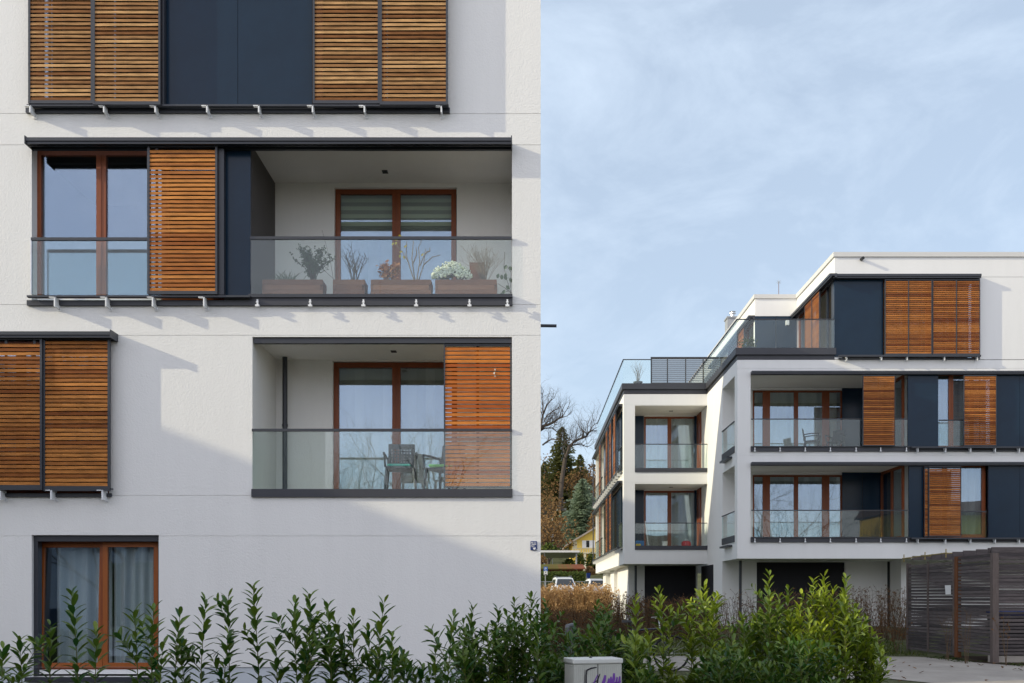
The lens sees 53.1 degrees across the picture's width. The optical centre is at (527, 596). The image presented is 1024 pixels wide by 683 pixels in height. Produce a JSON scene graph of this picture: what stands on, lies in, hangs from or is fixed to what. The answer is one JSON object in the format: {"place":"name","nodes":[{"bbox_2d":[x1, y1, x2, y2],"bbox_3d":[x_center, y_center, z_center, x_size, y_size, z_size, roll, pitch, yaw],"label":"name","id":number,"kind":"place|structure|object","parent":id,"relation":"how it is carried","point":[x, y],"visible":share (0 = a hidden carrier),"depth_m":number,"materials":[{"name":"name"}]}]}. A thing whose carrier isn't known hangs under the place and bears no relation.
{"place":"outdoors","nodes":[
{"label":"outdoors","id":0,"kind":"place"},
{"bbox_2d":[541,510,989,682],"bbox_3d":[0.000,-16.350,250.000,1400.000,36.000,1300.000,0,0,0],"label":"ground","id":1,"kind":"structure","parent":0,"point":[600,576],"depth_m":27.99,"materials":[{"name":"soil"}]},
{"bbox_2d":[0,0,556,682],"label":"apartment building","id":2,"kind":"structure","parent":1,"relation":"on","point":[178,178],"depth_m":16.00,"materials":[{"name":"paint"}]},
{"bbox_2d":[0,347,106,482],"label":"curtain","id":3,"kind":"object","parent":2,"relation":"hanging from","point":[62,407],"visible":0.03,"depth_m":16.45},
{"bbox_2d":[0,342,108,492],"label":"window","id":4,"kind":"structure","parent":2,"relation":"in","point":[8,491],"depth_m":16.22,"materials":[{"name":"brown wood"}]},
{"bbox_2d":[57,547,111,662],"bbox_3d":[-7.120,0.088,16.479,0.896,2.176,0.100,0,0,0],"label":"curtain","id":5,"kind":"object","parent":2,"relation":"hanging from","point":[78,568],"visible":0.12,"depth_m":16.48,"materials":[{"name":"white fabric"}]},
{"bbox_2d":[36,0,161,103],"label":"window","id":6,"kind":"structure","parent":2,"relation":"in","point":[36,0],"depth_m":16.22,"materials":[{"name":"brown wood"}]},
{"bbox_2d":[42,542,156,668],"bbox_3d":[-6.799,0.133,16.259,1.947,2.044,0.102,0,0,0],"label":"window","id":7,"kind":"structure","parent":2,"relation":"in","point":[101,543],"depth_m":16.22,"materials":[{"name":"brown wood"}]},
{"bbox_2d":[37,151,224,299],"bbox_3d":[-6.294,-5.877,16.209,2.977,2.387,0.082,0,0,0],"label":"window","id":8,"kind":"structure","parent":2,"relation":"in","point":[101,156],"depth_m":16.17,"materials":[{"name":"brown wood"}]},
{"bbox_2d":[114,547,153,662],"bbox_3d":[-6.200,0.088,16.360,0.816,2.176,0.087,0,0,0],"label":"curtain","id":9,"kind":"object","parent":2,"relation":"hanging from","point":[133,578],"visible":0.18,"depth_m":16.36,"materials":[{"name":"white fabric"}]},
{"bbox_2d":[262,280,326,293],"bbox_3d":[-3.732,-4.867,16.430,0.959,0.330,0.340,0,0,0],"label":"planter box","id":10,"kind":"object","parent":2,"relation":"on","point":[294,286],"visible":0.56,"depth_m":16.26,"materials":[{"name":"brown wood"}]},
{"bbox_2d":[289,243,335,279],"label":"evergreen bush","id":11,"kind":"object","parent":10,"relation":"in","point":[313,267],"visible":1,"depth_m":16.38,"materials":[{"name":"green plant"}]},
{"bbox_2d":[333,280,367,293],"bbox_3d":[-2.837,-4.867,16.430,0.504,0.330,0.340,0,0,0],"label":"planter box","id":12,"kind":"object","parent":2,"relation":"on","point":[350,286],"visible":0.59,"depth_m":16.26,"materials":[{"name":"brown wood"}]},
{"bbox_2d":[321,230,368,279],"bbox_3d":[-2.914,-5.437,16.421,0.808,0.915,0.184,0,0,0],"label":"bare shrub","id":13,"kind":"object","parent":12,"relation":"in","point":[352,262],"visible":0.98,"depth_m":16.40,"materials":[{"name":"brown plant"}]},
{"bbox_2d":[340,368,391,488],"bbox_3d":[-2.818,-2.835,17.746,0.980,2.226,0.049,0,0,0],"label":"vertical blind","id":14,"kind":"object","parent":2,"relation":"attached to","point":[365,398],"visible":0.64,"depth_m":17.75,"materials":[{"name":"white fabric"}]},
{"bbox_2d":[341,195,391,235],"bbox_3d":[-2.807,-6.583,17.726,0.966,0.744,0.012,0,0,0],"label":"roller blind","id":15,"kind":"object","parent":2,"relation":"attached to","point":[366,215],"visible":0.96,"depth_m":17.72,"materials":[{"name":"fabric"}]},
{"bbox_2d":[316,0,445,97],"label":"window","id":16,"kind":"structure","parent":2,"relation":"in","point":[316,0],"depth_m":16.22,"materials":[{"name":"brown wood"}]},
{"bbox_2d":[335,189,455,279],"bbox_3d":[-2.262,-5.850,17.629,2.077,2.309,0.082,0,0,0],"label":"window","id":17,"kind":"structure","parent":2,"relation":"in","point":[396,194],"depth_m":17.60,"materials":[{"name":"brown wood"}]},
{"bbox_2d":[334,362,456,488],"bbox_3d":[-2.270,-2.847,17.629,2.112,2.350,0.082,0,0,0],"label":"window","id":18,"kind":"structure","parent":2,"relation":"in","point":[396,367],"depth_m":17.60,"materials":[{"name":"brown wood"}]},
{"bbox_2d":[383,444,417,488],"bbox_3d":[-2.069,-2.102,16.761,0.560,0.862,0.593,0,0,-4],"label":"garden chair","id":19,"kind":"object","parent":2,"relation":"on","point":[405,447],"visible":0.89,"depth_m":16.99,"materials":[{"name":"grey plastic"}]},
{"bbox_2d":[371,280,432,293],"bbox_3d":[-2.008,-4.867,16.430,0.959,0.330,0.340,0,0,0],"label":"planter box","id":20,"kind":"object","parent":2,"relation":"on","point":[401,286],"visible":0.53,"depth_m":16.26,"materials":[{"name":"brown wood"}]},
{"bbox_2d":[376,259,400,279],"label":"orange plant","id":21,"kind":"object","parent":20,"relation":"in","point":[391,271],"visible":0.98,"depth_m":16.39,"materials":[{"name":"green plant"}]},
{"bbox_2d":[392,235,439,279],"bbox_3d":[-1.785,-5.410,16.415,0.777,0.762,0.104,0,0,0],"label":"bare shrub","id":22,"kind":"object","parent":20,"relation":"in","point":[422,254],"visible":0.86,"depth_m":16.40,"materials":[{"name":"brown plant"}]},
{"bbox_2d":[401,195,450,235],"bbox_3d":[-1.779,-6.583,17.726,0.948,0.744,0.012,0,0,0],"label":"roller blind","id":23,"kind":"object","parent":2,"relation":"attached to","point":[425,215],"visible":0.96,"depth_m":17.72,"materials":[{"name":"fabric"}]},
{"bbox_2d":[401,368,451,488],"bbox_3d":[-1.754,-2.835,17.749,0.963,2.226,0.048,0,0,-1],"label":"vertical blind","id":24,"kind":"object","parent":2,"relation":"attached to","point":[422,398],"visible":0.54,"depth_m":17.75,"materials":[{"name":"clear glass"}]},
{"bbox_2d":[421,445,465,488],"bbox_3d":[-1.360,-2.102,16.859,0.560,0.862,0.593,0,0,28],"label":"garden chair","id":25,"kind":"object","parent":2,"relation":"on","point":[440,470],"visible":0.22,"depth_m":16.93,"materials":[{"name":"grey plastic"}]},
{"bbox_2d":[435,280,496,293],"bbox_3d":[-0.976,-4.867,16.430,0.976,0.330,0.340,0,0,0],"label":"planter box","id":26,"kind":"object","parent":2,"relation":"on","point":[465,286],"visible":0.56,"depth_m":16.26,"materials":[{"name":"brown wood"}]},
{"bbox_2d":[431,260,472,279],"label":"flowering plant","id":27,"kind":"object","parent":26,"relation":"in","point":[456,270],"visible":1,"depth_m":16.26,"materials":[{"name":"white plant"}]},
{"bbox_2d":[461,243,501,279],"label":"bare shrub","id":28,"kind":"object","parent":26,"relation":"in","point":[483,271],"visible":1,"depth_m":16.38,"materials":[{"name":"brown plant"}]},
{"bbox_2d":[496,254,511,293],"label":"climbing plant","id":29,"kind":"object","parent":2,"relation":"attached to","point":[505,277],"visible":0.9,"depth_m":16.29,"materials":[{"name":"green plant"}]},
{"bbox_2d":[541,487,564,537],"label":"deciduous tree","id":30,"kind":"object","parent":1,"relation":"on","point":[551,495],"visible":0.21,"depth_m":159.47,"materials":[{"name":"brown plant"}]},
{"bbox_2d":[541,490,564,517],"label":"deciduous tree","id":31,"kind":"object","parent":1,"relation":"on","point":[549,507],"visible":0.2,"depth_m":151.48,"materials":[{"name":"brown plant"}]},
{"bbox_2d":[541,502,566,546],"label":"deciduous tree","id":32,"kind":"object","parent":1,"relation":"on","point":[553,516],"visible":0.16,"depth_m":139.77,"materials":[{"name":"brown plant"}]},
{"bbox_2d":[541,427,576,512],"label":"spruce tree","id":33,"kind":"object","parent":1,"relation":"on","point":[557,452],"visible":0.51,"depth_m":184.12,"materials":[{"name":"green plant"}]},
{"bbox_2d":[541,509,578,563],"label":"deciduous tree","id":34,"kind":"object","parent":1,"relation":"on","point":[547,534],"visible":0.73,"depth_m":123.47,"materials":[{"name":"brown plant"}]},
{"bbox_2d":[541,550,579,563],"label":"carport","id":35,"kind":"object","parent":1,"relation":"on","point":[560,553],"visible":0.45,"depth_m":113.08,"materials":[{"name":"grey metal"}]},
{"bbox_2d":[541,564,584,571],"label":"garden shed","id":36,"kind":"structure","parent":1,"relation":"on","point":[565,567],"depth_m":101.62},
{"bbox_2d":[541,570,585,593],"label":"green hedge","id":37,"kind":"object","parent":1,"relation":"on","point":[576,575],"visible":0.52,"depth_m":95.41,"materials":[{"name":"green plant"}]},
{"bbox_2d":[548,461,595,498],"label":"deciduous tree","id":38,"kind":"object","parent":1,"relation":"on","point":[571,485],"visible":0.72,"depth_m":174.78,"materials":[{"name":"brown plant"}]},
{"bbox_2d":[541,379,604,525],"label":"bare tree","id":39,"kind":"object","parent":1,"relation":"on","point":[564,463],"visible":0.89,"depth_m":171.72,"materials":[{"name":"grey plant"}]},
{"bbox_2d":[541,608,610,652],"bbox_3d":[1.004,0.867,26.026,2.269,1.218,1.263,0,0,0],"label":"bare hedge","id":40,"kind":"object","parent":1,"relation":"on","point":[564,621],"visible":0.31,"depth_m":25.88,"materials":[{"name":"brown plant"}]},
{"bbox_2d":[558,478,595,549],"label":"blue spruce","id":41,"kind":"object","parent":1,"relation":"on","point":[580,511],"visible":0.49,"depth_m":149.10,"materials":[{"name":"green plant"}]},
{"bbox_2d":[563,454,590,510],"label":"spruce tree","id":42,"kind":"object","parent":1,"relation":"on","point":[577,470],"visible":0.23,"depth_m":177.65,"materials":[{"name":"green plant"}]},
{"bbox_2d":[541,605,615,626],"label":"bare hedge","id":43,"kind":"object","parent":1,"relation":"on","point":[580,612],"visible":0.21,"depth_m":35.83,"materials":[{"name":"brown plant"}]},
{"bbox_2d":[541,581,619,616],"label":"dry hedge","id":44,"kind":"object","parent":1,"relation":"on","point":[556,597],"visible":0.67,"depth_m":45.44,"materials":[{"name":"beige plant"}]},
{"bbox_2d":[562,527,599,573],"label":"house","id":45,"kind":"structure","parent":1,"relation":"on","point":[584,543],"depth_m":130.00,"materials":[{"name":"yellow paint"}]},
{"bbox_2d":[598,590,654,639],"bbox_3d":[2.938,0.546,29.997,1.891,1.539,1.260,0,0,0],"label":"bare hedge","id":46,"kind":"object","parent":1,"relation":"on","point":[618,612],"visible":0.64,"depth_m":29.83,"materials":[{"name":"brown plant"}]},
{"bbox_2d":[599,617,689,670],"bbox_3d":[2.201,0.904,19.400,1.748,1.041,0.621,0,0,0],"label":"bicycle","id":47,"kind":"object","parent":1,"relation":"on","point":[657,642],"visible":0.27,"depth_m":19.39,"materials":[{"name":"black metal"}]},
{"bbox_2d":[637,593,712,640],"bbox_3d":[4.251,0.587,29.994,2.470,1.457,1.251,0,0,0],"label":"bare hedge","id":48,"kind":"object","parent":1,"relation":"on","point":[680,627],"visible":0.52,"depth_m":29.85,"materials":[{"name":"brown plant"}]},
{"bbox_2d":[698,589,773,639],"bbox_3d":[6.027,0.543,30.010,2.452,1.544,1.015,0,0,0],"label":"bare hedge","id":49,"kind":"object","parent":1,"relation":"on","point":[726,619],"visible":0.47,"depth_m":29.97,"materials":[{"name":"brown plant"}]},
{"bbox_2d":[592,252,1023,626],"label":"apartment building","id":50,"kind":"structure","parent":1,"relation":"on","point":[859,333],"depth_m":33.90,"materials":[{"name":"white paint"}]},
{"bbox_2d":[644,417,693,467],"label":"window","id":51,"kind":"structure","parent":50,"relation":"in","point":[668,418],"depth_m":41.54,"materials":[{"name":"brown wood"}]},
{"bbox_2d":[644,491,693,545],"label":"window","id":52,"kind":"structure","parent":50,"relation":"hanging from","point":[682,507],"depth_m":41.95,"materials":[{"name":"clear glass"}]},
{"bbox_2d":[646,419,693,467],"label":"curtain","id":53,"kind":"object","parent":50,"relation":"hanging from","point":[682,432],"visible":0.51,"depth_m":41.95,"materials":[{"name":"white fabric"}]},
{"bbox_2d":[645,566,695,619],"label":"garage door","id":54,"kind":"structure","parent":50,"relation":"in","point":[676,581],"depth_m":41.72,"materials":[{"name":"black metal"}]},
{"bbox_2d":[651,357,720,382],"bbox_3d":[6.190,-8.706,40.030,2.740,1.308,0.060,0,0,0],"label":"louvre screen","id":55,"kind":"object","parent":50,"relation":"on","point":[680,370],"visible":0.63,"depth_m":40.00,"materials":[{"name":"metal"}]},
{"bbox_2d":[701,565,712,622],"bbox_3d":[6.925,0.082,39.300,0.070,2.537,2.600,0,0,0],"label":"door","id":56,"kind":"structure","parent":50,"relation":"in","point":[706,571],"depth_m":38.95,"materials":[{"name":"black"}]},
{"bbox_2d":[738,337,757,347],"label":"potted plant","id":57,"kind":"object","parent":50,"relation":"on","point":[748,344],"visible":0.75,"depth_m":34.26,"materials":[{"name":"green plant"}]},
{"bbox_2d":[753,475,841,536],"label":"window","id":58,"kind":"structure","parent":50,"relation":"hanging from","point":[782,498],"depth_m":36.72,"materials":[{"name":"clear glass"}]},
{"bbox_2d":[753,391,841,445],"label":"window","id":59,"kind":"structure","parent":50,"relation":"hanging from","point":[782,407],"depth_m":36.73,"materials":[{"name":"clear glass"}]},
{"bbox_2d":[757,562,843,625],"bbox_3d":[9.701,0.068,36.445,3.134,2.563,0.050,0,0,0],"label":"garage door","id":60,"kind":"structure","parent":50,"relation":"in","point":[794,574],"depth_m":36.42,"materials":[{"name":"black metal"}]},
{"bbox_2d":[799,289,825,347],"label":"window","id":61,"kind":"structure","parent":50,"relation":"in","point":[824,291],"depth_m":37.96,"materials":[{"name":"brown wood"}]},
{"bbox_2d":[826,284,830,347],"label":"window","id":62,"kind":"structure","parent":50,"relation":"in","point":[827,289],"depth_m":34.65,"materials":[{"name":"metal"}]},
{"bbox_2d":[825,430,845,445],"bbox_3d":[10.662,-5.349,35.408,0.560,0.862,0.593,0,0,40],"label":"garden chair","id":63,"kind":"object","parent":50,"relation":"on","point":[840,434],"visible":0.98,"depth_m":35.52,"materials":[{"name":"black plastic"}]},
{"bbox_2d":[881,375,904,445],"bbox_3d":[12.519,-6.145,35.150,0.082,2.450,2.100,0,0,0],"label":"window","id":64,"kind":"structure","parent":50,"relation":"in","point":[902,378],"depth_m":34.10,"materials":[{"name":"brown wood"}]},
{"bbox_2d":[881,466,904,536],"bbox_3d":[12.519,-3.163,35.150,0.082,2.450,2.100,0,0,0],"label":"window","id":65,"kind":"structure","parent":50,"relation":"in","point":[902,468],"depth_m":35.10,"materials":[{"name":"brown wood"}]},
{"bbox_2d":[882,280,974,357],"bbox_3d":[13.295,-9.158,34.009,3.134,2.713,0.082,0,0,0],"label":"window","id":66,"kind":"structure","parent":50,"relation":"in","point":[883,280],"depth_m":33.97,"materials":[{"name":"brown wood"}]},
{"bbox_2d":[924,284,970,357],"bbox_3d":[14.070,-9.158,34.301,1.584,2.713,0.082,0,0,0],"label":"window","id":67,"kind":"structure","parent":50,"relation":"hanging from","point":[948,308],"depth_m":34.31,"materials":[{"name":"glass"}]},
{"bbox_2d":[923,466,984,537],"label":"window","id":68,"kind":"structure","parent":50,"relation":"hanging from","point":[970,494],"depth_m":34.12,"materials":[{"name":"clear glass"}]},
{"bbox_2d":[938,375,992,445],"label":"window","id":69,"kind":"structure","parent":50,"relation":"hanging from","point":[943,409],"depth_m":34.15,"materials":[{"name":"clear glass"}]},
{"bbox_2d":[759,587,861,639],"bbox_3d":[8.213,0.488,29.960,3.085,1.654,1.162,0,0,0],"label":"bare hedge","id":70,"kind":"object","parent":1,"relation":"on","point":[792,602],"visible":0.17,"depth_m":29.90,"materials":[{"name":"brown plant"}]},
{"bbox_2d":[643,638,1023,665],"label":"grass","id":71,"kind":"structure","parent":1,"relation":"on","point":[890,651],"depth_m":25.62,"materials":[{"name":"green plant"}]},
{"bbox_2d":[846,585,919,640],"bbox_3d":[10.253,0.468,29.983,2.429,1.694,1.258,0,0,0],"label":"bare hedge","id":72,"kind":"object","parent":1,"relation":"on","point":[900,614],"visible":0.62,"depth_m":29.86,"materials":[{"name":"brown plant"}]},
{"bbox_2d":[876,610,893,651],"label":"bare shrub","id":73,"kind":"object","parent":1,"relation":"on","point":[880,625],"visible":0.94,"depth_m":25.96,"materials":[{"name":"brown plant"}]},
{"bbox_2d":[902,547,1023,662],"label":"bin shed","id":74,"kind":"structure","parent":1,"relation":"on","point":[932,580],"depth_m":23.44,"materials":[{"name":"grey wood"}]},
{"bbox_2d":[949,656,1023,664],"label":"soil strip","id":75,"kind":"object","parent":1,"relation":"on","point":[976,658],"visible":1,"depth_m":22.75,"materials":[{"name":"brown soil"}]},
{"bbox_2d":[986,611,1023,651],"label":"waste bin","id":76,"kind":"object","parent":1,"relation":"on","point":[1010,629],"visible":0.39,"depth_m":21.96,"materials":[{"name":"black plastic"}]},
{"bbox_2d":[541,0,1023,475],"label":"sky","id":77,"kind":"structure","parent":0,"point":[699,157],"materials":[{"name":"blue"}]},
{"bbox_2d":[625,656,1023,682],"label":"path","id":78,"kind":"structure","parent":0,"point":[939,670],"depth_m":19.69,"materials":[{"name":"concrete"}]},
{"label":"parking lot","id":79,"kind":"structure","parent":0,"visible":0},
{"bbox_2d":[550,576,577,592],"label":"parked car","id":80,"kind":"object","parent":79,"relation":"on","point":[562,580],"visible":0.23,"depth_m":79.45,"materials":[{"name":"white metal"}]},
{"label":"planting bed","id":81,"kind":"structure","parent":0,"visible":0},
{"bbox_2d":[0,641,33,682],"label":"laurel shrub","id":82,"kind":"object","parent":81,"relation":"on","point":[4,653],"visible":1,"depth_m":8.55,"materials":[{"name":"green plant"}]},
{"bbox_2d":[9,619,63,682],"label":"laurel shrub","id":83,"kind":"object","parent":81,"relation":"on","point":[38,641],"visible":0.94,"depth_m":8.59,"materials":[{"name":"green plant"}]},
{"bbox_2d":[61,586,109,682],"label":"laurel shrub","id":84,"kind":"object","parent":81,"relation":"on","point":[74,621],"visible":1,"depth_m":8.45,"materials":[{"name":"green plant"}]},
{"bbox_2d":[106,600,172,682],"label":"laurel shrub","id":85,"kind":"object","parent":81,"relation":"on","point":[151,660],"visible":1,"depth_m":8.22,"materials":[{"name":"green plant"}]},
{"bbox_2d":[162,592,241,682],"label":"laurel shrub","id":86,"kind":"object","parent":81,"relation":"on","point":[182,649],"visible":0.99,"depth_m":8.41,"materials":[{"name":"green plant"}]},
{"bbox_2d":[205,580,294,682],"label":"laurel shrub","id":87,"kind":"object","parent":81,"relation":"on","point":[253,610],"visible":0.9,"depth_m":8.72,"materials":[{"name":"green plant"}]},
{"bbox_2d":[264,588,354,682],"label":"laurel shrub","id":88,"kind":"object","parent":81,"relation":"on","point":[306,664],"visible":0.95,"depth_m":8.45,"materials":[{"name":"green plant"}]},
{"bbox_2d":[326,594,412,682],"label":"laurel shrub","id":89,"kind":"object","parent":81,"relation":"on","point":[375,666],"visible":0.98,"depth_m":8.43,"materials":[{"name":"green plant"}]},
{"bbox_2d":[385,651,442,682],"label":"laurel shrub","id":90,"kind":"object","parent":81,"relation":"on","point":[419,674],"visible":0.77,"depth_m":8.58,"materials":[{"name":"green plant"}]},
{"bbox_2d":[422,608,463,682],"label":"laurel shrub","id":91,"kind":"object","parent":81,"relation":"on","point":[441,677],"visible":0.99,"depth_m":8.28,"materials":[{"name":"green plant"}]},
{"bbox_2d":[441,600,519,682],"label":"laurel shrub","id":92,"kind":"object","parent":81,"relation":"on","point":[473,667],"visible":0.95,"depth_m":9.44,"materials":[{"name":"green plant"}]},
{"bbox_2d":[482,591,564,682],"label":"laurel shrub","id":93,"kind":"object","parent":81,"relation":"on","point":[524,661],"visible":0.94,"depth_m":9.63,"materials":[{"name":"green plant"}]},
{"bbox_2d":[524,593,589,682],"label":"laurel shrub","id":94,"kind":"object","parent":81,"relation":"on","point":[558,670],"visible":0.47,"depth_m":10.53,"materials":[{"name":"green plant"}]},
{"bbox_2d":[563,656,622,682],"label":"utility cabinet","id":95,"kind":"object","parent":81,"relation":"on","point":[590,669],"visible":1,"depth_m":9.51,"materials":[{"name":"grey metal"}]},
{"bbox_2d":[571,599,633,681],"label":"laurel shrub","id":96,"kind":"object","parent":81,"relation":"on","point":[597,639],"visible":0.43,"depth_m":10.49,"materials":[{"name":"green plant"}]},
{"bbox_2d":[622,639,663,682],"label":"laurel shrub","id":97,"kind":"object","parent":81,"relation":"on","point":[643,674],"visible":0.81,"depth_m":9.84,"materials":[{"name":"green plant"}]},
{"bbox_2d":[615,585,692,682],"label":"laurel shrub","id":98,"kind":"object","parent":81,"relation":"on","point":[647,644],"visible":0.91,"depth_m":10.26,"materials":[{"name":"green plant"}]},
{"bbox_2d":[673,579,730,682],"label":"laurel shrub","id":99,"kind":"object","parent":81,"relation":"on","point":[704,606],"visible":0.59,"depth_m":10.57,"materials":[{"name":"green plant"}]},
{"bbox_2d":[688,633,764,682],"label":"laurel shrub","id":100,"kind":"object","parent":81,"relation":"on","point":[731,673],"visible":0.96,"depth_m":9.68,"materials":[{"name":"green plant"}]},
{"bbox_2d":[717,606,774,682],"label":"laurel shrub","id":101,"kind":"object","parent":81,"relation":"on","point":[750,646],"visible":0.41,"depth_m":10.77,"materials":[{"name":"green plant"}]},
{"bbox_2d":[744,568,822,681],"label":"laurel shrub","id":102,"kind":"object","parent":81,"relation":"on","point":[773,623],"visible":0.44,"depth_m":10.71,"materials":[{"name":"green plant"}]},
{"bbox_2d":[747,632,847,682],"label":"laurel shrub","id":103,"kind":"object","parent":81,"relation":"on","point":[805,668],"visible":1,"depth_m":9.74,"materials":[{"name":"green plant"}]},
{"bbox_2d":[768,569,857,682],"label":"laurel shrub","id":104,"kind":"object","parent":81,"relation":"on","point":[818,627],"visible":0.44,"depth_m":10.74,"materials":[{"name":"green plant"}]},
{"bbox_2d":[829,572,894,682],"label":"laurel shrub","id":105,"kind":"object","parent":81,"relation":"on","point":[860,652],"visible":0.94,"depth_m":10.89,"materials":[{"name":"green plant"}]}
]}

